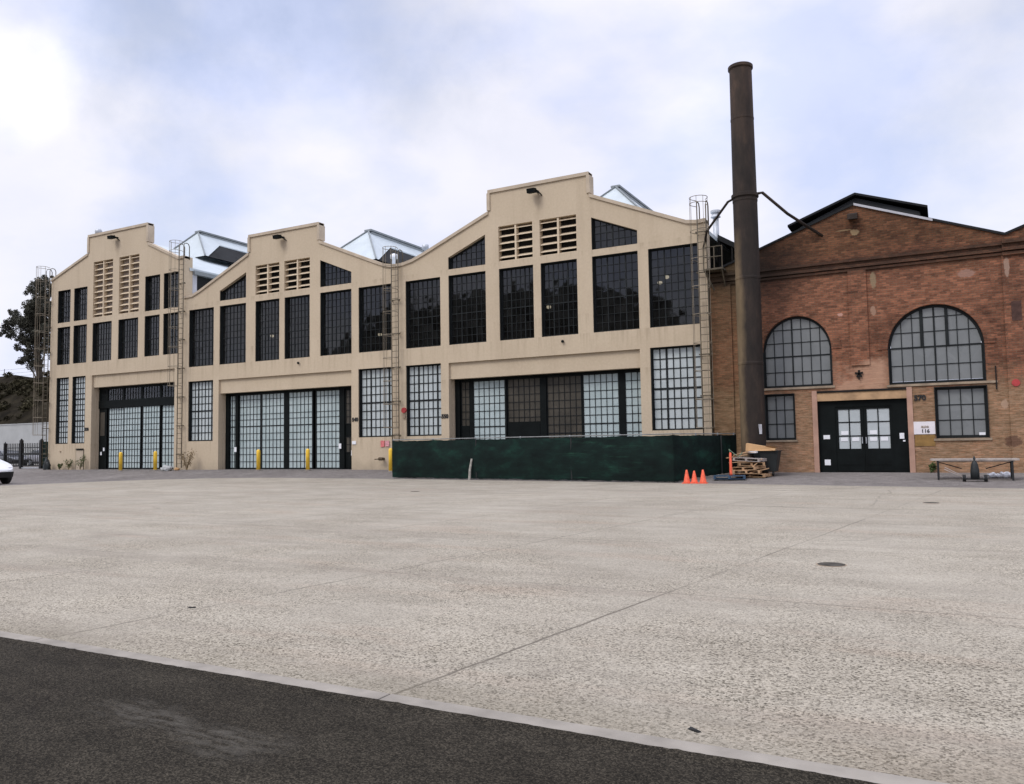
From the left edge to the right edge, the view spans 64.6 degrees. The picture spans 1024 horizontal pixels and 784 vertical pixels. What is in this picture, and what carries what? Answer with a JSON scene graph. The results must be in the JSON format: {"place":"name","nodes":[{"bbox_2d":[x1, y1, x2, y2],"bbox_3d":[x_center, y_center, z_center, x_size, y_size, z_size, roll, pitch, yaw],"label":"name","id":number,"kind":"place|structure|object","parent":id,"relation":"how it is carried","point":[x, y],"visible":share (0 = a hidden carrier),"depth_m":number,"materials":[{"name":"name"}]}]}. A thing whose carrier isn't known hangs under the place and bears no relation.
{"place":"outdoors","nodes":[
{"label":"outdoors","id":0,"kind":"place"},
{"bbox_2d":[0,375,49,423],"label":"hill","id":1,"kind":"structure","parent":0,"point":[26,416],"depth_m":89.21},
{"bbox_2d":[0,370,49,420],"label":"hillside brush","id":2,"kind":"object","parent":1,"relation":"on","point":[28,403],"visible":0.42,"depth_m":93.74,"materials":[{"name":"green plant"}]},
{"bbox_2d":[0,274,53,378],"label":"eucalyptus tree","id":3,"kind":"object","parent":1,"relation":"on","point":[27,323],"visible":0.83,"depth_m":99.70,"materials":[{"name":"green plant"}]},
{"bbox_2d":[0,637,877,783],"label":"road","id":4,"kind":"structure","parent":0,"point":[71,716],"depth_m":4.50,"materials":[{"name":"black asphalt"}]},
{"bbox_2d":[0,478,1023,783],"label":"plaza","id":5,"kind":"structure","parent":0,"point":[732,616],"depth_m":8.50,"materials":[{"name":"concrete"}]},
{"bbox_2d":[0,631,948,783],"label":"kerb","id":6,"kind":"structure","parent":5,"relation":"on","point":[850,773],"depth_m":4.74,"materials":[{"name":"concrete"}]},
{"bbox_2d":[682,470,690,483],"bbox_3d":[6.309,3.055,29.225,0.300,0.490,0.300,-3,-4,28],"label":"traffic cone","id":7,"kind":"object","parent":5,"relation":"on","point":[686,479],"visible":1,"depth_m":29.15,"materials":[{"name":"orange plastic"}]},
{"bbox_2d":[690,471,697,483],"bbox_3d":[6.562,3.064,29.145,0.291,0.456,0.291,-3,-4,28],"label":"traffic cone","id":8,"kind":"object","parent":5,"relation":"on","point":[694,480],"visible":1,"depth_m":29.07,"materials":[{"name":"orange plastic"}]},
{"bbox_2d":[698,470,707,483],"bbox_3d":[6.849,3.033,29.027,0.300,0.490,0.300,-3,-4,28],"label":"traffic cone","id":9,"kind":"object","parent":5,"relation":"on","point":[703,479],"visible":1,"depth_m":28.95,"materials":[{"name":"orange plastic"}]},
{"bbox_2d":[816,562,846,566],"bbox_3d":[4.052,2.187,10.269,0.370,0.009,0.370,-3,-4,28],"label":"manhole cover","id":10,"kind":"object","parent":5,"relation":"on","point":[830,564],"visible":1,"depth_m":10.23,"materials":[{"name":"metal"}]},
{"bbox_2d":[0,464,1023,488],"bbox_3d":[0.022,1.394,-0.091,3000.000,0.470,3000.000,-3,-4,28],"label":"ground","id":11,"kind":"structure","parent":0,"point":[26,476],"depth_m":35.66,"materials":[{"name":"concrete"}]},
{"bbox_2d":[0,459,13,483],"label":"parked car","id":12,"kind":"object","parent":11,"relation":"on","point":[6,472],"visible":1,"depth_m":40.05,"materials":[{"name":"white paint"}]},
{"bbox_2d":[0,450,27,464],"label":"parked car","id":13,"kind":"object","parent":11,"relation":"on","point":[1,454],"visible":0.38,"depth_m":69.47,"materials":[{"name":"grey paint"}]},
{"bbox_2d":[0,422,48,456],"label":"retaining wall","id":14,"kind":"structure","parent":11,"relation":"on","point":[11,434],"depth_m":83.77,"materials":[{"name":"concrete"}]},
{"bbox_2d":[3,439,47,468],"bbox_3d":[-34.917,4.521,59.401,7.850,2.270,0.200,-3,-4,28],"label":"picket fence","id":15,"kind":"object","parent":11,"relation":"on","point":[20,451],"visible":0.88,"depth_m":60.03,"materials":[{"name":"black metal"}]},
{"bbox_2d":[29,450,38,464],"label":"parked car","id":16,"kind":"object","parent":11,"relation":"on","point":[34,458],"visible":0.1,"depth_m":69.79,"materials":[{"name":"silver metal"}]},
{"bbox_2d":[43,457,50,469],"bbox_3d":[-31.465,4.826,54.799,0.590,0.849,0.442,-3,-4,28],"label":"refuse sack","id":17,"kind":"object","parent":11,"relation":"on","point":[46,465],"visible":1,"depth_m":54.67,"materials":[{"name":"plastic"}]},
{"bbox_2d":[76,454,84,469],"bbox_3d":[-28.332,4.602,53.207,0.652,0.995,0.608,-5,-5,45],"label":"weed","id":18,"kind":"object","parent":11,"relation":"on","point":[82,461],"visible":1,"depth_m":53.19,"materials":[{"name":"green plant"}]},
{"bbox_2d":[118,452,122,470],"bbox_3d":[-24.158,4.310,49.977,0.280,1.215,0.276,-3,-4,28],"label":"bollard","id":19,"kind":"object","parent":11,"relation":"on","point":[120,460],"visible":0.99,"depth_m":49.90,"materials":[{"name":"yellow metal"}]},
{"bbox_2d":[48,222,248,469],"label":"concrete hall","id":20,"kind":"structure","parent":11,"relation":"on","point":[111,341],"depth_m":53.06,"materials":[{"name":"beige paint"}]},
{"bbox_2d":[32,266,55,464],"bbox_3d":[-32.154,-1.788,55.583,0.785,13.672,1.228,-3,-4,28],"label":"caged ladder","id":21,"kind":"object","parent":20,"relation":"attached to","point":[43,365],"visible":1,"depth_m":55.52,"materials":[{"name":"metal"}]},
{"bbox_2d":[56,377,68,443],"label":"window","id":22,"kind":"structure","parent":20,"relation":"in","point":[62,383],"depth_m":55.28,"materials":[{"name":"glass"}]},
{"bbox_2d":[57,326,69,364],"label":"window","id":23,"kind":"structure","parent":20,"relation":"in","point":[63,353],"depth_m":55.57,"materials":[{"name":"glass"}]},
{"bbox_2d":[58,289,70,322],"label":"window","id":24,"kind":"structure","parent":20,"relation":"in","point":[64,297],"depth_m":55.77,"materials":[{"name":"glass"}]},
{"bbox_2d":[72,376,85,443],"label":"window","id":25,"kind":"structure","parent":20,"relation":"in","point":[78,400],"depth_m":54.46,"materials":[{"name":"glass"}]},
{"bbox_2d":[73,324,86,363],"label":"window","id":26,"kind":"structure","parent":20,"relation":"in","point":[80,331],"depth_m":54.74,"materials":[{"name":"glass"}]},
{"bbox_2d":[74,287,86,320],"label":"window","id":27,"kind":"structure","parent":20,"relation":"in","point":[80,299],"depth_m":54.93,"materials":[{"name":"glass"}]},
{"bbox_2d":[92,321,111,361],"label":"window","id":28,"kind":"structure","parent":20,"relation":"in","point":[102,331],"depth_m":53.66,"materials":[{"name":"glass"}]},
{"bbox_2d":[98,408,107,468],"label":"entry door","id":29,"kind":"structure","parent":20,"relation":"in","point":[103,413],"depth_m":53.64,"materials":[{"name":"black paint"}]},
{"bbox_2d":[108,407,123,468],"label":"sliding door","id":30,"kind":"structure","parent":20,"relation":"in","point":[115,423],"depth_m":53.20,"materials":[{"name":"glass"}]},
{"bbox_2d":[118,317,137,358],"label":"window","id":31,"kind":"structure","parent":20,"relation":"in","point":[128,328],"depth_m":52.41,"materials":[{"name":"glass"}]},
{"bbox_2d":[123,406,141,468],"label":"sliding door","id":32,"kind":"structure","parent":20,"relation":"in","point":[132,416],"depth_m":52.29,"materials":[{"name":"glass"}]},
{"bbox_2d":[142,405,160,468],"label":"sliding door","id":33,"kind":"structure","parent":20,"relation":"in","point":[151,415],"depth_m":51.44,"materials":[{"name":"glass"}]},
{"bbox_2d":[145,274,159,310],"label":"window","id":34,"kind":"structure","parent":20,"relation":"in","point":[152,288],"depth_m":51.53,"materials":[{"name":"glass"}]},
{"bbox_2d":[145,314,159,356],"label":"window","id":35,"kind":"structure","parent":20,"relation":"in","point":[151,322],"depth_m":51.34,"materials":[{"name":"glass"}]},
{"bbox_2d":[161,405,173,468],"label":"sliding door","id":36,"kind":"structure","parent":20,"relation":"in","point":[167,442],"depth_m":50.81,"materials":[{"name":"glass"}]},
{"bbox_2d":[163,312,177,354],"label":"window","id":37,"kind":"structure","parent":20,"relation":"in","point":[167,342],"depth_m":50.52,"materials":[{"name":"glass"}]},
{"bbox_2d":[164,272,177,308],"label":"window","id":38,"kind":"structure","parent":20,"relation":"in","point":[168,298],"depth_m":50.70,"materials":[{"name":"glass"}]},
{"bbox_2d":[168,240,189,467],"bbox_3d":[-20.327,-2.316,49.263,0.785,13.822,1.228,-3,-4,28],"label":"caged ladder","id":39,"kind":"object","parent":20,"relation":"attached to","point":[179,339],"visible":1,"depth_m":49.27,"materials":[{"name":"metal"}]},
{"bbox_2d":[153,451,157,470],"bbox_3d":[-21.537,4.176,48.885,0.280,1.215,0.276,-3,-4,28],"label":"bollard","id":40,"kind":"object","parent":11,"relation":"on","point":[155,461],"visible":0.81,"depth_m":48.81,"materials":[{"name":"metal"}]},
{"bbox_2d":[160,465,172,470],"bbox_3d":[-20.608,4.516,48.311,0.851,0.347,0.485,-2,-4,14],"label":"plastic bag","id":41,"kind":"object","parent":11,"relation":"on","point":[166,468],"visible":1,"depth_m":48.12,"materials":[{"name":"plastic"}]},
{"bbox_2d":[180,449,196,469],"bbox_3d":[-19.330,3.976,48.194,1.058,1.311,0.788,-3,-4,28],"label":"dry brush","id":42,"kind":"object","parent":11,"relation":"on","point":[191,455],"visible":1,"depth_m":48.11,"materials":[{"name":"beige plant"}]},
{"bbox_2d":[256,449,260,470],"bbox_3d":[-14.085,3.796,44.962,0.280,1.215,0.276,-3,-4,28],"label":"bollard","id":43,"kind":"object","parent":11,"relation":"on","point":[258,460],"visible":0.91,"depth_m":44.88,"materials":[{"name":"metal"}]},
{"bbox_2d":[305,449,309,470],"bbox_3d":[-10.921,3.635,43.295,0.280,1.215,0.276,-3,-4,28],"label":"bollard","id":44,"kind":"object","parent":11,"relation":"on","point":[307,459],"visible":0.93,"depth_m":43.21,"materials":[{"name":"metal"}]},
{"bbox_2d":[182,222,452,469],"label":"concrete hall","id":45,"kind":"structure","parent":11,"relation":"on","point":[287,347],"depth_m":45.86,"materials":[{"name":"beige paint"}]},
{"bbox_2d":[188,380,212,440],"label":"window","id":46,"kind":"structure","parent":45,"relation":"in","point":[200,392],"depth_m":48.94,"materials":[{"name":"glass"}]},
{"bbox_2d":[189,307,213,366],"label":"window","id":47,"kind":"structure","parent":45,"relation":"in","point":[201,322],"depth_m":49.22,"materials":[{"name":"glass"}]},
{"bbox_2d":[220,303,245,364],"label":"window","id":48,"kind":"structure","parent":45,"relation":"in","point":[232,317],"depth_m":47.96,"materials":[{"name":"glass"}]},
{"bbox_2d":[220,275,245,300],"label":"window","id":49,"kind":"structure","parent":45,"relation":"in","point":[237,290],"depth_m":48.04,"materials":[{"name":"glass"}]},
{"bbox_2d":[230,395,235,468],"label":"sliding door","id":50,"kind":"structure","parent":45,"relation":"in","point":[233,397],"depth_m":48.18,"materials":[{"name":"metal"}]},
{"bbox_2d":[239,394,260,468],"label":"sliding door","id":51,"kind":"structure","parent":45,"relation":"in","point":[249,404],"depth_m":47.54,"materials":[{"name":"glass"}]},
{"bbox_2d":[256,299,278,360],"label":"window","id":52,"kind":"structure","parent":45,"relation":"in","point":[267,311],"depth_m":46.66,"materials":[{"name":"glass"}]},
{"bbox_2d":[261,392,283,468],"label":"sliding door","id":53,"kind":"structure","parent":45,"relation":"in","point":[272,404],"depth_m":46.57,"materials":[{"name":"glass"}]},
{"bbox_2d":[234,388,351,468],"bbox_3d":[-12.334,2.162,45.814,9.170,4.400,0.210,-3,-4,28],"label":"entry door","id":54,"kind":"structure","parent":45,"relation":"in","point":[348,427],"depth_m":44.01,"materials":[{"name":"black paint"}]},
{"bbox_2d":[285,294,309,358],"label":"window","id":55,"kind":"structure","parent":45,"relation":"in","point":[297,308],"depth_m":45.58,"materials":[{"name":"glass"}]},
{"bbox_2d":[288,390,313,468],"bbox_3d":[-11.892,2.129,45.573,1.840,4.380,0.060,-3,-4,28],"label":"sliding door","id":56,"kind":"structure","parent":45,"relation":"in","point":[300,403],"depth_m":45.57,"materials":[{"name":"glass"}]},
{"bbox_2d":[316,389,338,468],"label":"sliding door","id":57,"kind":"structure","parent":45,"relation":"in","point":[327,401],"depth_m":44.76,"materials":[{"name":"glass"}]},
{"bbox_2d":[321,261,350,286],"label":"window","id":58,"kind":"structure","parent":45,"relation":"in","point":[331,274],"depth_m":44.55,"materials":[{"name":"glass"}]},
{"bbox_2d":[321,289,351,355],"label":"window","id":59,"kind":"structure","parent":45,"relation":"in","point":[336,332],"depth_m":44.27,"materials":[{"name":"glass"}]},
{"bbox_2d":[359,284,390,352],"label":"window","id":60,"kind":"structure","parent":45,"relation":"in","point":[373,300],"depth_m":43.03,"materials":[{"name":"glass"}]},
{"bbox_2d":[359,367,391,436],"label":"window","id":61,"kind":"structure","parent":45,"relation":"in","point":[370,380],"depth_m":42.79,"materials":[{"name":"glass"}]},
{"bbox_2d":[382,246,402,440],"bbox_3d":[-6.108,-2.217,41.624,0.785,10.472,1.228,-3,-4,28],"label":"caged ladder","id":62,"kind":"object","parent":45,"relation":"attached to","point":[391,357],"visible":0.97,"depth_m":41.53,"materials":[{"name":"metal"}]},
{"bbox_2d":[388,448,391,471],"bbox_3d":[-6.002,3.385,40.077,0.280,1.215,0.276,-3,-4,28],"label":"bollard","id":63,"kind":"object","parent":11,"relation":"on","point":[390,459],"visible":0.72,"depth_m":39.98,"materials":[{"name":"metal"}]},
{"bbox_2d":[468,459,472,479],"bbox_3d":[-1.780,3.299,34.577,0.205,0.909,0.114,0,-4,-10],"label":"tied rag","id":64,"kind":"object","parent":11,"relation":"on","point":[469,474],"visible":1,"depth_m":34.53,"materials":[{"name":"white fabric"}]},
{"bbox_2d":[392,433,736,481],"bbox_3d":[1.661,2.803,34.644,14.812,1.827,4.320,-3,-4,28],"label":"screen fence","id":65,"kind":"object","parent":11,"relation":"on","point":[665,457],"visible":0.94,"depth_m":32.38,"materials":[{"name":"green fabric"}]},
{"bbox_2d":[398,171,765,440],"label":"concrete hall","id":66,"kind":"structure","parent":11,"relation":"on","point":[559,306],"depth_m":38.09,"materials":[{"name":"beige paint"}]},
{"bbox_2d":[406,277,440,348],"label":"window","id":67,"kind":"structure","parent":66,"relation":"in","point":[423,321],"depth_m":41.57,"materials":[{"name":"glass"}]},
{"bbox_2d":[406,363,441,435],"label":"window","id":68,"kind":"structure","parent":66,"relation":"in","point":[423,381],"depth_m":41.30,"materials":[{"name":"glass"}]},
{"bbox_2d":[461,381,469,439],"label":"sliding door","id":69,"kind":"structure","parent":66,"relation":"in","point":[464,384],"depth_m":40.64,"materials":[{"name":"glass"}]},
{"bbox_2d":[448,237,484,268],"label":"window","id":70,"kind":"structure","parent":66,"relation":"in","point":[474,255],"depth_m":40.39,"materials":[{"name":"glass"}]},
{"bbox_2d":[449,271,485,344],"bbox_3d":[-2.155,-4.136,40.200,2.160,3.500,0.225,-3,-4,28],"label":"window","id":71,"kind":"structure","parent":66,"relation":"in","point":[467,292],"depth_m":40.33,"materials":[{"name":"glass"}]},
{"bbox_2d":[473,379,505,439],"bbox_3d":[-1.096,1.582,39.853,1.860,4.380,0.060,-3,-4,28],"label":"sliding door","id":72,"kind":"structure","parent":66,"relation":"in","point":[488,395],"depth_m":39.90,"materials":[{"name":"glass"}]},
{"bbox_2d":[499,265,533,340],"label":"window","id":73,"kind":"structure","parent":66,"relation":"in","point":[515,283],"depth_m":39.02,"materials":[{"name":"glass"}]},
{"bbox_2d":[507,377,540,438],"bbox_3d":[0.607,1.500,39.012,1.860,4.380,0.060,-3,-4,28],"label":"sliding door","id":74,"kind":"structure","parent":66,"relation":"in","point":[523,394],"depth_m":39.09,"materials":[{"name":"glass"}]},
{"bbox_2d":[541,259,577,336],"bbox_3d":[2.264,-4.362,37.840,1.870,3.500,0.225,-3,-4,28],"label":"window","id":75,"kind":"structure","parent":66,"relation":"in","point":[559,295],"depth_m":37.95,"materials":[{"name":"glass"}]},
{"bbox_2d":[546,374,581,437],"bbox_3d":[2.493,1.404,38.005,1.860,4.380,0.060,-3,-4,28],"label":"sliding door","id":76,"kind":"structure","parent":66,"relation":"in","point":[564,418],"depth_m":38.07,"materials":[{"name":"glass"}]},
{"bbox_2d":[582,372,619,436],"bbox_3d":[4.104,1.317,37.077,1.820,4.380,0.060,-3,-4,28],"label":"sliding door","id":77,"kind":"structure","parent":66,"relation":"in","point":[600,390],"depth_m":37.12,"materials":[{"name":"glass"}]},
{"bbox_2d":[591,218,636,249],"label":"window","id":78,"kind":"structure","parent":66,"relation":"in","point":[604,234],"depth_m":36.91,"materials":[{"name":"glass"}]},
{"bbox_2d":[592,251,639,332],"bbox_3d":[4.714,-4.487,36.532,2.190,3.500,0.225,-3,-4,28],"label":"window","id":79,"kind":"structure","parent":66,"relation":"in","point":[615,276],"depth_m":36.63,"materials":[{"name":"glass"}]},
{"bbox_2d":[624,371,641,436],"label":"sliding door","id":80,"kind":"structure","parent":66,"relation":"in","point":[633,416],"depth_m":36.40,"materials":[{"name":"glass"}]},
{"bbox_2d":[648,243,699,327],"bbox_3d":[7.076,-4.607,35.271,2.210,3.500,0.225,-3,-4,28],"label":"window","id":81,"kind":"structure","parent":66,"relation":"in","point":[671,283],"depth_m":35.38,"materials":[{"name":"glass"}]},
{"bbox_2d":[650,344,702,430],"bbox_3d":[7.138,-0.169,35.007,2.230,3.626,0.225,-3,-4,28],"label":"window","id":82,"kind":"structure","parent":66,"relation":"in","point":[674,382],"depth_m":35.10,"materials":[{"name":"glass"}]},
{"bbox_2d":[689,195,714,434],"bbox_3d":[8.064,-2.765,34.046,0.785,10.922,1.228,-3,-4,28],"label":"caged ladder","id":83,"kind":"object","parent":66,"relation":"attached to","point":[707,341],"visible":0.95,"depth_m":33.97,"materials":[{"name":"metal"}]},
{"bbox_2d":[710,209,720,259],"bbox_3d":[9.690,-7.464,38.409,0.480,2.420,0.480,-3,-4,28],"label":"flue pipe","id":84,"kind":"object","parent":66,"relation":"on","point":[714,212],"visible":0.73,"depth_m":38.30,"materials":[{"name":"metal"}]},
{"bbox_2d":[713,475,745,478],"bbox_3d":[8.139,3.183,30.281,1.150,0.125,0.800,-2,-4,16],"label":"pallet","id":85,"kind":"object","parent":11,"relation":"on","point":[728,476],"visible":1,"depth_m":30.07,"materials":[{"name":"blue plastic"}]},
{"bbox_2d":[729,449,742,474],"bbox_3d":[8.387,2.625,30.316,0.507,0.980,0.116,-2,-4,13],"label":"delineator post","id":86,"kind":"object","parent":85,"relation":"on","point":[730,462],"visible":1,"depth_m":30.32,"materials":[{"name":"orange plastic"}]},
{"bbox_2d":[735,473,771,476],"bbox_3d":[9.225,3.171,30.892,1.150,0.125,0.900,-4,-5,36],"label":"pallet","id":87,"kind":"object","parent":11,"relation":"on","point":[763,474],"visible":0.66,"depth_m":30.66,"materials":[{"name":"brown wood"}]},
{"bbox_2d":[732,470,761,473],"bbox_3d":[8.975,3.033,30.863,1.000,0.125,0.900,-2,-4,22],"label":"pallet","id":88,"kind":"object","parent":87,"relation":"on","point":[745,472],"visible":0.85,"depth_m":30.52,"materials":[{"name":"brown wood"}]},
{"bbox_2d":[732,465,765,469],"bbox_3d":[9.020,2.894,30.902,1.000,0.125,0.900,-7,-5,42],"label":"pallet","id":89,"kind":"object","parent":88,"relation":"on","point":[747,467],"visible":0.85,"depth_m":30.70,"materials":[{"name":"brown wood"}]},
{"bbox_2d":[739,462,764,465],"bbox_3d":[9.174,2.744,30.943,0.950,0.125,0.900,-2,-4,18],"label":"pallet","id":90,"kind":"object","parent":89,"relation":"on","point":[740,463],"visible":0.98,"depth_m":30.52,"materials":[{"name":"brown wood"}]},
{"bbox_2d":[733,457,766,461],"bbox_3d":[9.106,2.574,30.932,1.050,0.125,0.900,0,-2,37],"label":"pallet","id":91,"kind":"object","parent":90,"relation":"on","point":[750,459],"visible":0.97,"depth_m":30.75,"materials":[{"name":"white wood"}]},
{"bbox_2d":[703,61,822,475],"bbox_3d":[9.954,-4.920,32.578,4.855,16.570,2.051,-3,-4,24],"label":"steel chimney","id":92,"kind":"object","parent":11,"relation":"on","point":[744,197],"visible":0.94,"depth_m":31.97,"materials":[{"name":"brown metal"}]},
{"bbox_2d":[753,450,781,475],"bbox_3d":[9.836,2.732,31.185,1.000,0.960,0.810,-3,-4,28],"label":"dumpster","id":93,"kind":"object","parent":11,"relation":"on","point":[772,462],"visible":0.63,"depth_m":30.85,"materials":[{"name":"metal"}]},
{"bbox_2d":[745,443,776,450],"bbox_3d":[9.557,2.094,30.917,1.240,0.310,0.550,-3,-4,28],"label":"cardboard box","id":94,"kind":"object","parent":93,"relation":"on","point":[752,447],"visible":1,"depth_m":30.98,"materials":[{"name":"beige cardboard"}]},
{"bbox_2d":[708,192,1023,472],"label":"brick hall","id":95,"kind":"structure","parent":11,"relation":"on","point":[871,305],"depth_m":31.38,"materials":[{"name":"brick"}]},
{"bbox_2d":[702,245,725,289],"bbox_3d":[8.569,-5.200,34.203,0.830,1.813,0.671,-3,-4,28],"label":"railing","id":96,"kind":"object","parent":95,"relation":"attached to","point":[722,269],"depth_m":34.01,"materials":[{"name":"metal"}]},
{"bbox_2d":[764,393,795,439],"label":"window","id":97,"kind":"structure","parent":95,"relation":"in","point":[780,420],"depth_m":33.08,"materials":[{"name":"glass"}]},
{"bbox_2d":[763,317,832,388],"bbox_3d":[11.559,-1.635,32.854,2.660,2.880,0.226,-3,-4,28],"label":"arched window","id":98,"kind":"structure","parent":95,"relation":"in","point":[798,350],"depth_m":32.91,"materials":[{"name":"glass"}]},
{"bbox_2d":[835,406,865,470],"bbox_3d":[13.288,1.848,31.816,1.030,2.540,0.127,-3,-4,28],"label":"door","id":99,"kind":"structure","parent":95,"relation":"in","point":[849,421],"depth_m":31.83,"materials":[{"name":"black paint"}]},
{"bbox_2d":[863,405,894,471],"bbox_3d":[14.204,1.801,31.327,1.030,2.540,0.127,-3,-4,28],"label":"door","id":100,"kind":"structure","parent":95,"relation":"in","point":[878,420],"depth_m":31.34,"materials":[{"name":"black paint"}]},
{"bbox_2d":[913,421,935,445],"bbox_3d":[15.507,1.571,30.420,0.720,0.920,0.050,-3,-4,28],"label":"building sign","id":101,"kind":"object","parent":95,"relation":"attached to","point":[927,427],"visible":1,"depth_m":30.41,"materials":[{"name":"white metal"}]},
{"bbox_2d":[888,305,985,384],"bbox_3d":[15.935,-1.823,30.515,3.220,2.970,0.226,-3,-4,28],"label":"arched window","id":102,"kind":"structure","parent":95,"relation":"in","point":[963,360],"depth_m":30.56,"materials":[{"name":"glass"}]},
{"bbox_2d":[934,385,989,437],"bbox_3d":[16.625,0.740,29.952,1.725,1.920,0.225,-3,-4,28],"label":"window","id":103,"kind":"structure","parent":95,"relation":"in","point":[960,411],"depth_m":30.01,"materials":[{"name":"glass"}]},
{"bbox_2d":[1012,379,1019,385],"bbox_3d":[18.112,-0.331,29.105,0.260,0.260,0.100,-3,-4,28],"label":"alarm bell","id":104,"kind":"object","parent":95,"relation":"attached to","point":[1015,382],"visible":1,"depth_m":29.06,"materials":[{"name":"red paint"}]},
{"bbox_2d":[928,461,936,472],"bbox_3d":[15.642,2.774,30.080,0.328,0.489,0.283,-3,-4,28],"label":"weed","id":105,"kind":"object","parent":11,"relation":"on","point":[932,466],"visible":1,"depth_m":30.04,"materials":[{"name":"green plant"}]},
{"bbox_2d":[944,456,987,481],"bbox_3d":[14.837,2.516,26.495,1.241,0.820,0.260,-3,-4,28],"label":"wheeled cart","id":106,"kind":"object","parent":11,"relation":"on","point":[974,473],"visible":1,"depth_m":26.30,"materials":[{"name":"metal"}]},
{"bbox_2d":[930,458,1019,479],"bbox_3d":[15.434,2.574,27.052,2.587,0.702,0.750,-3,-4,28],"label":"plank table","id":107,"kind":"object","parent":11,"relation":"on","point":[1007,460],"visible":0.93,"depth_m":26.79,"materials":[{"name":"wood"}]},
{"bbox_2d":[998,472,1010,476],"bbox_3d":[16.560,2.767,27.209,0.519,0.196,0.267,-3,-4,28],"label":"plastic bag","id":108,"kind":"object","parent":11,"relation":"on","point":[1004,474],"visible":0.89,"depth_m":27.12,"materials":[{"name":"white plastic"}]},
{"bbox_2d":[0,0,1023,381],"label":"sky","id":109,"kind":"structure","parent":0,"point":[232,119],"materials":[{"name":"white"}]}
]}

